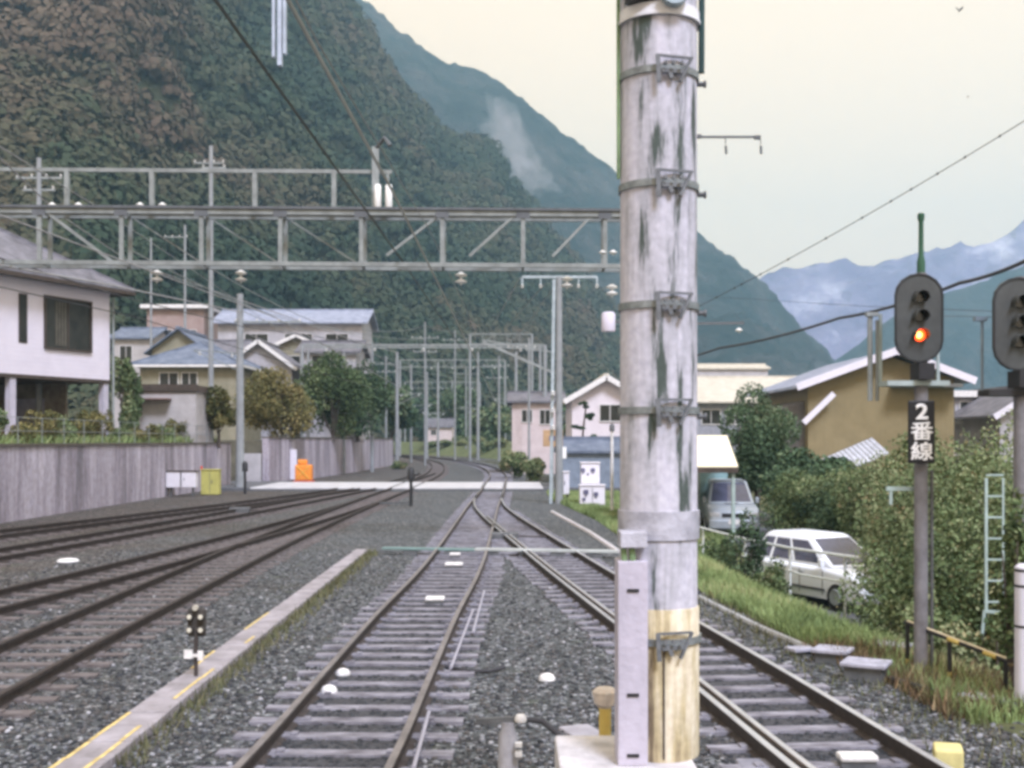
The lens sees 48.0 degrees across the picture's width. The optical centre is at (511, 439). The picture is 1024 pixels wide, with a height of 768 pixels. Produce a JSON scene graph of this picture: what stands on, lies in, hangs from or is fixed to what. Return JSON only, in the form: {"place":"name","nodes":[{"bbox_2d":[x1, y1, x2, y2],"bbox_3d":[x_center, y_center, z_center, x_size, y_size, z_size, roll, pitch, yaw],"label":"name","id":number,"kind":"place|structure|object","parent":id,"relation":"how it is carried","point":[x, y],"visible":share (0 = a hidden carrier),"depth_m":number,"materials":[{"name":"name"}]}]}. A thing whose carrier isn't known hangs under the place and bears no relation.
{"place":"outdoors","nodes":[
{"label":"outdoors","id":0,"kind":"place"},
{"bbox_2d":[110,327,169,427],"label":"tiled house","id":1,"kind":"structure","parent":0,"point":[132,343],"depth_m":100.00,"materials":[{"name":"beige paint"}]},
{"bbox_2d":[140,304,220,338],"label":"flat roof building","id":2,"kind":"structure","parent":0,"point":[170,318],"depth_m":112.00,"materials":[{"name":"white paint"}]},
{"bbox_2d":[131,341,269,439],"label":"tiled house","id":3,"kind":"structure","parent":0,"point":[186,364],"depth_m":80.00,"materials":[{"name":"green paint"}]},
{"bbox_2d":[220,440,261,480],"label":"terrace","id":4,"kind":"structure","parent":0,"point":[252,446],"depth_m":70.00,"materials":[{"name":"concrete"}]},
{"bbox_2d":[143,326,220,355],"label":"tiled house","id":5,"kind":"structure","parent":4,"relation":"on","point":[174,339],"depth_m":88.00,"materials":[{"name":"green paint"}]},
{"bbox_2d":[231,366,316,440],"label":"broadleaf tree","id":6,"kind":"object","parent":4,"relation":"on","point":[277,406],"visible":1,"depth_m":72.43,"materials":[{"name":"plant"}]},
{"bbox_2d":[294,340,370,439],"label":"long house","id":7,"kind":"structure","parent":4,"relation":"on","point":[355,356],"depth_m":92.00,"materials":[{"name":"grey tile"}]},
{"bbox_2d":[294,350,375,441],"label":"broadleaf tree","id":8,"kind":"object","parent":4,"relation":"on","point":[344,393],"visible":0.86,"depth_m":83.36,"materials":[{"name":"green plant"}]},
{"bbox_2d":[244,338,299,439],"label":"gabled house","id":9,"kind":"structure","parent":0,"point":[262,347],"depth_m":94.00,"materials":[{"name":"grey tile"}]},
{"bbox_2d":[272,0,286,66],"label":"overhead drop post","id":10,"kind":"object","parent":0,"point":[281,27],"visible":0.96,"depth_m":13.96,"materials":[{"name":"metal"}]},
{"bbox_2d":[0,1,582,441],"bbox_3d":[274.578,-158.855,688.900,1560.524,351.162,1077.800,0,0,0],"label":"hill","id":11,"kind":"structure","parent":0,"point":[170,101],"depth_m":319.75,"materials":[{"name":"green plant"}]},
{"bbox_2d":[0,0,619,441],"bbox_3d":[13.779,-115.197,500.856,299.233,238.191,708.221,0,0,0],"label":"hillside forest","id":12,"kind":"object","parent":11,"relation":"on","point":[52,116],"visible":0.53,"depth_m":325.96,"materials":[{"name":"green plant"}]},
{"bbox_2d":[213,309,378,437],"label":"long house","id":13,"kind":"structure","parent":0,"point":[359,321],"depth_m":108.00,"materials":[{"name":"grey metal"}]},
{"bbox_2d":[393,442,511,459],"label":"embankment","id":14,"kind":"structure","parent":0,"point":[418,449],"depth_m":190.18,"materials":[{"name":"green plant"}]},
{"bbox_2d":[221,481,752,490],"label":"crossing road","id":15,"kind":"structure","parent":0,"point":[249,484],"depth_m":60.84,"materials":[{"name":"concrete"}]},
{"bbox_2d":[194,294,300,486],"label":"catenary mast","id":16,"kind":"object","parent":15,"relation":"on","point":[239,368],"visible":0.94,"depth_m":59.84,"materials":[{"name":"concrete"}]},
{"bbox_2d":[0,454,1023,767],"bbox_3d":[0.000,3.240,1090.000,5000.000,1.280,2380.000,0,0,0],"label":"ground","id":17,"kind":"structure","parent":0,"point":[422,520],"depth_m":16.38,"materials":[{"name":"grey gravel"}]},
{"bbox_2d":[0,442,231,522],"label":"retaining wall","id":18,"kind":"structure","parent":17,"relation":"on","point":[41,479],"depth_m":43.54,"materials":[{"name":"concrete"}]},
{"bbox_2d":[0,433,217,443],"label":"wall top grass","id":19,"kind":"structure","parent":18,"relation":"on","point":[10,439],"depth_m":44.52,"materials":[{"name":"green plant"}]},
{"bbox_2d":[0,488,359,542],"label":"railway track","id":20,"kind":"structure","parent":17,"relation":"on","point":[31,531],"depth_m":36.62,"materials":[{"name":"metal"}]},
{"bbox_2d":[166,470,199,495],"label":"relay case","id":21,"kind":"object","parent":17,"relation":"on","point":[181,478],"visible":1,"depth_m":52.77,"materials":[{"name":"white metal"}]},
{"bbox_2d":[0,497,387,626],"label":"railway track","id":22,"kind":"structure","parent":17,"relation":"on","point":[149,571],"depth_m":22.21,"materials":[{"name":"metal"}]},
{"bbox_2d":[184,605,205,675],"bbox_3d":[-3.375,2.178,12.254,0.215,0.845,0.140,0,0,0],"label":"dwarf signal","id":23,"kind":"object","parent":17,"relation":"on","point":[196,619],"visible":0.85,"depth_m":12.23,"materials":[{"name":"metal"}]},
{"bbox_2d":[49,549,366,767],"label":"cable trough","id":24,"kind":"object","parent":17,"relation":"on","point":[103,747],"visible":0.84,"depth_m":11.44,"materials":[{"name":"concrete"}]},
{"bbox_2d":[0,473,435,565],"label":"railway track","id":25,"kind":"structure","parent":17,"relation":"on","point":[25,552],"depth_m":32.30,"materials":[{"name":"metal"}]},
{"bbox_2d":[0,455,448,734],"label":"railway track","id":26,"kind":"structure","parent":17,"relation":"on","point":[30,684],"depth_m":17.27,"materials":[{"name":"metal"}]},
{"bbox_2d":[261,437,393,480],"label":"retaining wall","id":27,"kind":"structure","parent":17,"relation":"on","point":[323,456],"depth_m":80.80,"materials":[{"name":"concrete"}]},
{"bbox_2d":[195,454,512,767],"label":"railway track","id":28,"kind":"structure","parent":17,"relation":"on","point":[274,736],"depth_m":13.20,"materials":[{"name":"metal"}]},
{"bbox_2d":[339,358,394,441],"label":"broadleaf tree","id":29,"kind":"object","parent":17,"relation":"on","point":[377,409],"visible":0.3,"depth_m":91.64,"materials":[{"name":"green plant"}]},
{"bbox_2d":[0,134,761,332],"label":"overhead gantry","id":30,"kind":"object","parent":17,"relation":"on","point":[282,215],"visible":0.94,"depth_m":27.68,"materials":[{"name":"metal"}]},
{"bbox_2d":[214,0,467,357],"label":"overhead wire","id":31,"kind":"object","parent":30,"relation":"attached to","point":[270,77],"visible":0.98,"depth_m":16.45,"materials":[{"name":"black metal"}]},
{"bbox_2d":[286,0,496,403],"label":"overhead wire","id":32,"kind":"object","parent":30,"relation":"hanging from","point":[307,35],"visible":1,"depth_m":10.99,"materials":[{"name":"black metal"}]},
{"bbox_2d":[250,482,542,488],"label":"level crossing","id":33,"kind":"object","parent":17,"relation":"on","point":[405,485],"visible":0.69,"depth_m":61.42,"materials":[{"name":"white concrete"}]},
{"bbox_2d":[376,376,419,455],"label":"broadleaf tree","id":34,"kind":"object","parent":17,"relation":"on","point":[408,416],"visible":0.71,"depth_m":127.45,"materials":[{"name":"green plant"}]},
{"bbox_2d":[300,344,546,436],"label":"gantry","id":35,"kind":"object","parent":17,"relation":"on","point":[302,347],"visible":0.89,"depth_m":89.94,"materials":[{"name":"metal"}]},
{"bbox_2d":[430,384,476,438],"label":"broadleaf tree","id":36,"kind":"object","parent":17,"relation":"on","point":[447,402],"visible":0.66,"depth_m":213.00,"materials":[{"name":"green plant"}]},
{"bbox_2d":[467,402,511,452],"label":"broadleaf tree","id":37,"kind":"object","parent":17,"relation":"on","point":[488,416],"visible":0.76,"depth_m":169.03,"materials":[{"name":"green plant"}]},
{"bbox_2d":[476,714,564,767],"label":"cable stub post","id":38,"kind":"object","parent":17,"relation":"on","point":[509,744],"visible":0.98,"depth_m":8.25,"materials":[{"name":"white paint"}]},
{"bbox_2d":[507,391,565,473],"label":"row house","id":39,"kind":"structure","parent":17,"relation":"on","point":[540,408],"depth_m":88.00,"materials":[{"name":"paint"}]},
{"bbox_2d":[483,276,598,503],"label":"double mast","id":40,"kind":"object","parent":17,"relation":"on","point":[557,284],"visible":0.98,"depth_m":46.93,"materials":[{"name":"concrete"}]},
{"bbox_2d":[115,461,1023,767],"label":"trackside weeds","id":41,"kind":"object","parent":17,"relation":"on","point":[213,685],"visible":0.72,"depth_m":12.64,"materials":[{"name":"green plant"}]},
{"bbox_2d":[554,436,619,486],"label":"shed","id":42,"kind":"structure","parent":17,"relation":"on","point":[579,449],"depth_m":60.00,"materials":[{"name":"blue metal"}]},
{"bbox_2d":[562,373,619,435],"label":"gabled house","id":43,"kind":"structure","parent":17,"relation":"on","point":[600,395],"depth_m":68.00,"materials":[{"name":"white paint"}]},
{"bbox_2d":[592,686,614,735],"bbox_3d":[0.534,2.011,6.600,0.139,1.178,0.139,0,0,22],"label":"yellow post","id":44,"kind":"object","parent":17,"relation":"on","point":[604,698],"visible":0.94,"depth_m":6.57,"materials":[{"name":"paint"}]},
{"bbox_2d":[555,736,695,767],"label":"concrete footing","id":45,"kind":"object","parent":17,"relation":"on","point":[584,751],"visible":0.44,"depth_m":5.95,"materials":[{"name":"white concrete"}]},
{"bbox_2d":[615,0,708,765],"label":"concrete pole","id":46,"kind":"object","parent":45,"relation":"on","point":[658,641],"visible":1,"depth_m":5.81,"materials":[{"name":"concrete"}]},
{"bbox_2d":[466,491,951,767],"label":"railway track","id":47,"kind":"structure","parent":17,"relation":"on","point":[902,753],"depth_m":11.86,"materials":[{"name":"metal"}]},
{"bbox_2d":[382,547,617,558],"bbox_3d":[-0.304,2.510,25.702,5.342,0.180,0.292,0,0,10],"label":"duct pipe","id":48,"kind":"object","parent":47,"relation":"on","point":[593,553],"visible":0.91,"depth_m":25.61,"materials":[{"name":"metal"}]},
{"bbox_2d":[486,516,815,767],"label":"guard rail","id":49,"kind":"object","parent":47,"relation":"on","point":[792,755],"visible":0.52,"depth_m":10.60,"materials":[{"name":"metal"}]},
{"bbox_2d":[836,751,877,767],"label":"track beacon","id":50,"kind":"object","parent":47,"relation":"on","point":[857,759],"visible":1,"depth_m":9.01,"materials":[{"name":"white paint"}]},
{"bbox_2d":[697,435,737,541],"bbox_3d":[5.510,1.408,36.220,3.563,3.132,5.560,0,0,0],"label":"carport","id":51,"kind":"object","parent":17,"relation":"on","point":[715,457],"visible":0.33,"depth_m":35.53,"materials":[{"name":"white metal"}]},
{"bbox_2d":[698,595,810,646],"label":"ballast kerb","id":52,"kind":"structure","parent":17,"relation":"on","point":[794,642],"depth_m":15.91,"materials":[{"name":"grey concrete"}]},
{"bbox_2d":[717,381,801,517],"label":"broadleaf tree","id":53,"kind":"object","parent":17,"relation":"on","point":[765,430],"visible":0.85,"depth_m":41.22,"materials":[{"name":"green plant"}]},
{"bbox_2d":[756,447,856,505],"bbox_3d":[9.980,1.677,38.788,3.644,2.946,3.544,0,0,0],"label":"broadleaf tree","id":54,"kind":"object","parent":17,"relation":"on","point":[799,461],"visible":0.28,"depth_m":38.82,"materials":[{"name":"green plant"}]},
{"bbox_2d":[758,468,863,531],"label":"vine shrub","id":55,"kind":"object","parent":17,"relation":"on","point":[802,486],"visible":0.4,"depth_m":33.84,"materials":[{"name":"green plant"}]},
{"bbox_2d":[792,475,863,544],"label":"vine shrub","id":56,"kind":"object","parent":17,"relation":"on","point":[830,526],"visible":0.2,"depth_m":32.83,"materials":[{"name":"green plant"}]},
{"bbox_2d":[811,644,854,664],"bbox_3d":[3.760,2.542,13.469,0.420,0.215,0.400,0,0,29],"label":"pit cover","id":57,"kind":"object","parent":17,"relation":"on","point":[825,653],"visible":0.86,"depth_m":13.36,"materials":[{"name":"concrete"}]},
{"bbox_2d":[737,347,977,491],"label":"ochre building","id":58,"kind":"structure","parent":17,"relation":"on","point":[834,410],"depth_m":55.00,"materials":[{"name":"yellow paint"}]},
{"bbox_2d":[839,656,891,683],"bbox_3d":[3.851,2.527,12.510,0.480,0.245,0.420,0,0,29],"label":"pit cover","id":59,"kind":"object","parent":17,"relation":"on","point":[859,668],"visible":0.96,"depth_m":12.38,"materials":[{"name":"concrete"}]},
{"bbox_2d":[824,450,908,547],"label":"vine shrub","id":60,"kind":"object","parent":17,"relation":"on","point":[844,500],"visible":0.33,"depth_m":30.74,"materials":[{"name":"green plant"}]},
{"bbox_2d":[858,510,945,637],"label":"vine shrub","id":61,"kind":"object","parent":17,"relation":"on","point":[889,546],"visible":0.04,"depth_m":20.18,"materials":[{"name":"green plant"}]},
{"bbox_2d":[852,428,958,573],"bbox_3d":[8.851,1.782,24.952,2.600,4.456,2.422,0,0,44],"label":"vine shrub","id":62,"kind":"object","parent":17,"relation":"on","point":[897,452],"visible":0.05,"depth_m":25.12,"materials":[{"name":"green plant"}]},
{"bbox_2d":[865,213,949,671],"bbox_3d":[4.356,0.244,12.594,0.810,5.460,0.572,0,0,0],"label":"railway signal","id":63,"kind":"object","parent":17,"relation":"on","point":[919,318],"visible":1,"depth_m":12.50,"materials":[{"name":"grey"}]},
{"bbox_2d":[832,497,998,646],"bbox_3d":[6.187,2.444,17.370,2.649,3.168,2.630,0,0,0],"label":"vine shrub","id":64,"kind":"object","parent":17,"relation":"on","point":[901,581],"visible":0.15,"depth_m":17.50,"materials":[{"name":"green plant"}]},
{"bbox_2d":[851,436,999,630],"bbox_3d":[7.894,1.970,21.662,3.120,4.104,2.636,0,0,0],"label":"vine shrub","id":65,"kind":"object","parent":17,"relation":"on","point":[901,466],"visible":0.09,"depth_m":21.73,"materials":[{"name":"green plant"}]},
{"bbox_2d":[863,438,1011,608],"bbox_3d":[7.721,1.977,19.937,2.854,4.092,2.625,0,0,0],"label":"vine shrub","id":66,"kind":"object","parent":17,"relation":"on","point":[903,502],"visible":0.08,"depth_m":20.21,"materials":[{"name":"green plant"}]},
{"bbox_2d":[933,742,963,767],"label":"yellow marker block","id":67,"kind":"structure","parent":17,"relation":"on","point":[951,755],"depth_m":9.06,"materials":[{"name":"yellow concrete"}]},
{"bbox_2d":[889,428,1011,593],"bbox_3d":[7.929,1.907,19.046,3.668,4.230,2.345,0,0,0],"label":"vine shrub","id":68,"kind":"object","parent":17,"relation":"on","point":[953,472],"visible":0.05,"depth_m":18.88,"materials":[{"name":"green plant"}]},
{"bbox_2d":[903,503,1008,651],"bbox_3d":[6.528,2.452,16.068,2.153,3.154,2.681,0,0,0],"label":"vine shrub","id":69,"kind":"object","parent":17,"relation":"on","point":[941,561],"visible":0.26,"depth_m":15.81,"materials":[{"name":"green plant"}]},
{"bbox_2d":[928,409,1012,577],"bbox_3d":[7.605,1.761,17.339,2.907,4.534,2.663,0,0,0],"label":"vine shrub","id":70,"kind":"object","parent":17,"relation":"on","point":[986,462],"visible":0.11,"depth_m":17.86,"materials":[{"name":"green plant"}]},
{"bbox_2d":[938,507,1012,671],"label":"vine shrub","id":71,"kind":"object","parent":17,"relation":"on","point":[978,577],"visible":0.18,"depth_m":15.10,"materials":[{"name":"green plant"}]},
{"bbox_2d":[950,428,1012,672],"bbox_3d":[7.503,1.891,15.850,2.800,4.288,2.652,0,0,0],"label":"vine shrub","id":72,"kind":"object","parent":17,"relation":"on","point":[992,523],"visible":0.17,"depth_m":16.22,"materials":[{"name":"green plant"}]},
{"bbox_2d":[973,276,1023,540],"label":"railway signal","id":73,"kind":"object","parent":17,"relation":"on","point":[1008,324],"visible":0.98,"depth_m":11.44,"materials":[{"name":"black paint"}]},
{"bbox_2d":[355,0,836,375],"bbox_3d":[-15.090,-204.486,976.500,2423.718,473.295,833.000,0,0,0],"label":"mountain","id":74,"kind":"structure","parent":0,"point":[552,166],"depth_m":958.03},
{"bbox_2d":[363,0,1023,278],"label":"sky","id":75,"kind":"structure","parent":0,"point":[853,105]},
{"bbox_2d":[728,474,773,509],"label":"field","id":76,"kind":"structure","parent":0,"point":[752,494],"depth_m":52.07,"materials":[{"name":"green plant"}]},
{"bbox_2d":[697,376,795,451],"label":"long warehouse","id":77,"kind":"structure","parent":76,"relation":"on","point":[716,395],"depth_m":89.09,"materials":[{"name":"beige metal"}]},
{"bbox_2d":[697,363,770,375],"bbox_3d":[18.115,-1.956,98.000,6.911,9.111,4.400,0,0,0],"label":"roof monitor","id":78,"kind":"object","parent":77,"relation":"on","point":[732,369],"visible":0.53,"depth_m":96.00,"materials":[{"name":"beige metal"}]},
{"bbox_2d":[954,386,1012,476],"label":"tiled house","id":79,"kind":"structure","parent":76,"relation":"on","point":[974,414],"depth_m":60.37,"materials":[{"name":"grey tile"}]},
{"bbox_2d":[717,510,878,631],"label":"side road","id":80,"kind":"structure","parent":0,"point":[822,602],"depth_m":27.33,"materials":[{"name":"grey asphalt"}]},
{"bbox_2d":[700,478,759,534],"bbox_3d":[7.013,2.136,37.163,1.762,1.700,3.897,0,0,6],"label":"parked car","id":81,"kind":"object","parent":80,"relation":"on","point":[715,507],"visible":0.76,"depth_m":36.33,"materials":[{"name":"silver metal"}]},
{"bbox_2d":[748,529,882,610],"bbox_3d":[7.470,3.020,27.169,1.803,1.620,4.197,0,0,-25],"label":"parked car","id":82,"kind":"object","parent":80,"relation":"on","point":[819,565],"visible":0.41,"depth_m":26.74,"materials":[{"name":"white paint"}]},
{"bbox_2d":[697,259,1023,355],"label":"overhead wire","id":83,"kind":"object","parent":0,"point":[1008,268],"visible":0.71,"depth_m":32.00,"materials":[{"name":"black metal"}]},
{"bbox_2d":[699,577,1023,737],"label":"grass verge soil","id":84,"kind":"structure","parent":0,"point":[1007,726],"depth_m":10.35,"materials":[{"name":"brown soil"}]},
{"bbox_2d":[714,507,768,583],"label":"bush","id":85,"kind":"object","parent":84,"relation":"on","point":[748,563],"visible":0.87,"depth_m":25.35,"materials":[{"name":"green plant"}]},
{"bbox_2d":[752,555,791,597],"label":"bush","id":86,"kind":"object","parent":84,"relation":"on","point":[777,580],"visible":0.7,"depth_m":22.88,"materials":[{"name":"green plant"}]},
{"bbox_2d":[546,489,1023,724],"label":"verge grass","id":87,"kind":"structure","parent":84,"relation":"on","point":[781,613],"depth_m":16.06,"materials":[{"name":"green plant"}]},
{"bbox_2d":[699,527,895,619],"bbox_3d":[5.859,3.036,25.980,0.197,1.839,12.146,0,0,-8],"label":"guard pipe rail","id":88,"kind":"object","parent":84,"relation":"on","point":[806,550],"visible":0.39,"depth_m":24.36,"materials":[{"name":"white paint"}]},
{"bbox_2d":[862,588,939,649],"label":"bush","id":89,"kind":"object","parent":84,"relation":"on","point":[875,613],"visible":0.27,"depth_m":16.45,"materials":[{"name":"green plant"}]},
{"bbox_2d":[798,633,1023,720],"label":"dead stalks","id":90,"kind":"object","parent":84,"relation":"on","point":[904,684],"visible":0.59,"depth_m":11.93,"materials":[{"name":"brown plant"}]},
{"bbox_2d":[903,620,1007,692],"bbox_3d":[4.763,2.306,11.900,0.056,0.587,2.127,0,0,-20],"label":"striped handrail","id":91,"kind":"object","parent":84,"relation":"on","point":[954,640],"visible":0.62,"depth_m":12.20,"materials":[{"name":"black paint"}]},
{"bbox_2d":[928,610,995,666],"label":"bush","id":92,"kind":"object","parent":84,"relation":"on","point":[957,630],"visible":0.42,"depth_m":13.30,"materials":[{"name":"green plant"}]},
{"bbox_2d":[960,610,1012,677],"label":"bush","id":93,"kind":"object","parent":84,"relation":"on","point":[996,646],"visible":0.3,"depth_m":13.09,"materials":[{"name":"green plant"}]},
{"bbox_2d":[980,474,1003,635],"bbox_3d":[5.801,1.620,13.573,0.627,2.432,0.080,0,0,9],"label":"signal ladder","id":94,"kind":"object","parent":84,"relation":"on","point":[986,560],"visible":0.75,"depth_m":13.59,"materials":[{"name":"green metal"}]},
{"bbox_2d":[997,485,1023,694],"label":"bush","id":95,"kind":"object","parent":84,"relation":"on","point":[1015,550],"visible":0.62,"depth_m":11.36,"materials":[{"name":"green plant"}]},
{"bbox_2d":[1014,563,1023,701],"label":"white relay post","id":96,"kind":"object","parent":84,"relation":"on","point":[1019,628],"visible":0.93,"depth_m":10.96,"materials":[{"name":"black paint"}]},
{"bbox_2d":[759,220,1023,359],"bbox_3d":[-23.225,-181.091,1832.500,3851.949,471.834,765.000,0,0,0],"label":"snowy mountain","id":97,"kind":"structure","parent":0,"point":[844,283],"depth_m":1849.92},
{"bbox_2d":[835,266,1023,390],"bbox_3d":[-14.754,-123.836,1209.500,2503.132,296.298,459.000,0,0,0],"label":"mountain","id":98,"kind":"structure","parent":0,"point":[961,349],"depth_m":1164.82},
{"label":"upper terrace","id":99,"kind":"structure","parent":0,"visible":0},
{"bbox_2d":[16,157,61,424],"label":"power pole","id":100,"kind":"object","parent":99,"relation":"on","point":[38,178],"visible":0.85,"depth_m":49.94,"materials":[{"name":"concrete"}]},
{"bbox_2d":[24,408,61,440],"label":"wall top weed","id":101,"kind":"object","parent":99,"relation":"on","point":[48,424],"depth_m":41.44,"materials":[{"name":"green plant"}]},
{"bbox_2d":[0,228,135,438],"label":"stilt house","id":102,"kind":"structure","parent":99,"relation":"on","point":[55,348],"depth_m":47.55,"materials":[{"name":"white"}]},
{"bbox_2d":[44,295,92,352],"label":"window","id":103,"kind":"structure","parent":102,"relation":"in","point":[67,326],"depth_m":47.74,"materials":[{"name":"grey glass"}]},
{"bbox_2d":[110,356,144,435],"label":"bush","id":104,"kind":"object","parent":99,"relation":"on","point":[128,383],"visible":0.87,"depth_m":57.27,"materials":[{"name":"green plant"}]},
{"bbox_2d":[118,384,210,441],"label":"storehouse","id":105,"kind":"structure","parent":99,"relation":"on","point":[178,403],"depth_m":59.00,"materials":[{"name":"beige paint"}]},
{"bbox_2d":[194,146,225,441],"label":"power pole","id":106,"kind":"object","parent":99,"relation":"on","point":[211,162],"visible":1,"depth_m":61.91,"materials":[{"name":"concrete"}]},
{"bbox_2d":[205,385,235,447],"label":"broadleaf tree","id":107,"kind":"object","parent":99,"relation":"on","point":[220,411],"visible":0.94,"depth_m":61.08,"materials":[{"name":"green plant"}]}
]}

